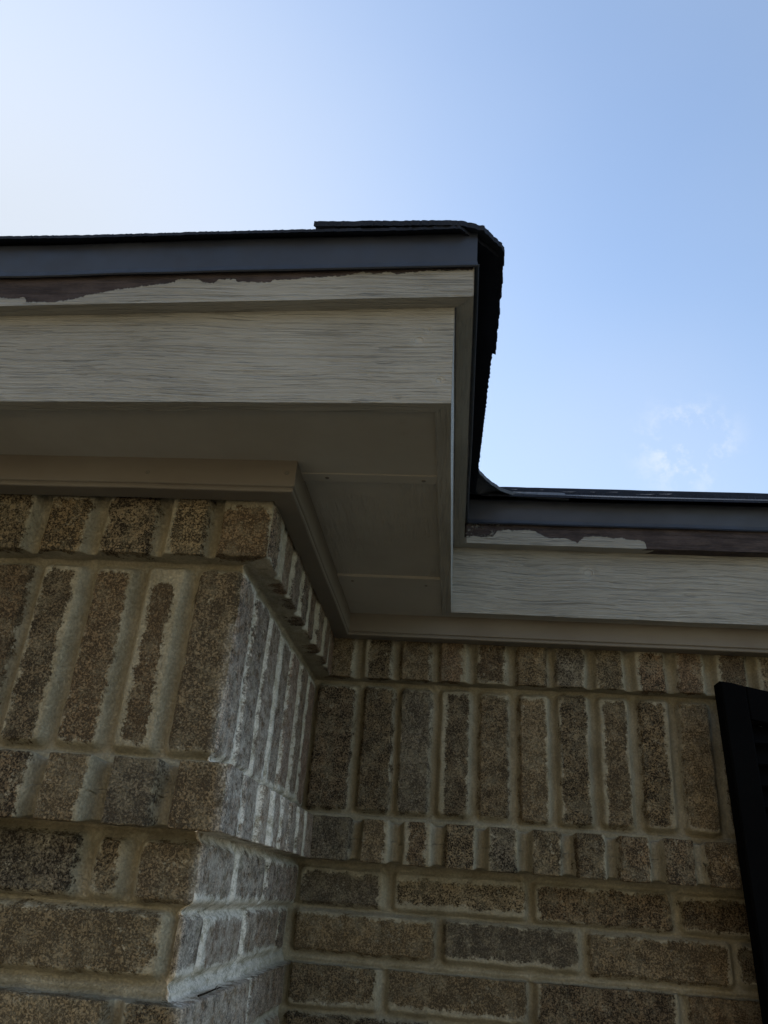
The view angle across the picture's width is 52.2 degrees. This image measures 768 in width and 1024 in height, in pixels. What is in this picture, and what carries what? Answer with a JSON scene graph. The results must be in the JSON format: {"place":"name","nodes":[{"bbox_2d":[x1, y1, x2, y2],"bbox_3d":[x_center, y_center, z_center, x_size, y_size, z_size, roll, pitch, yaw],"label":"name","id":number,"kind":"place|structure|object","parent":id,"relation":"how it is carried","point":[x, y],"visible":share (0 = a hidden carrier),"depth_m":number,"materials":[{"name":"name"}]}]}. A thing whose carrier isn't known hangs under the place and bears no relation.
{"place":"outdoors","nodes":[
{"label":"outdoors","id":0,"kind":"place"},
{"bbox_2d":[0,220,767,1023],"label":"brick house","id":1,"kind":"structure","parent":0,"point":[344,678],"depth_m":1.15,"materials":[{"name":"brick"},{"name":"mortar"},{"name":"painted wood"}]},
{"bbox_2d":[197,985,220,996],"bbox_3d":[-0.204,0.562,0.923,0.010,0.008,0.075,2,-26,6],"label":"twig","id":2,"kind":"object","parent":1,"relation":"on","point":[216,988],"visible":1,"depth_m":0.91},
{"bbox_2d":[0,0,767,492],"label":"sky","id":3,"kind":"structure","parent":0,"point":[615,152],"materials":[{"name":"blue"}]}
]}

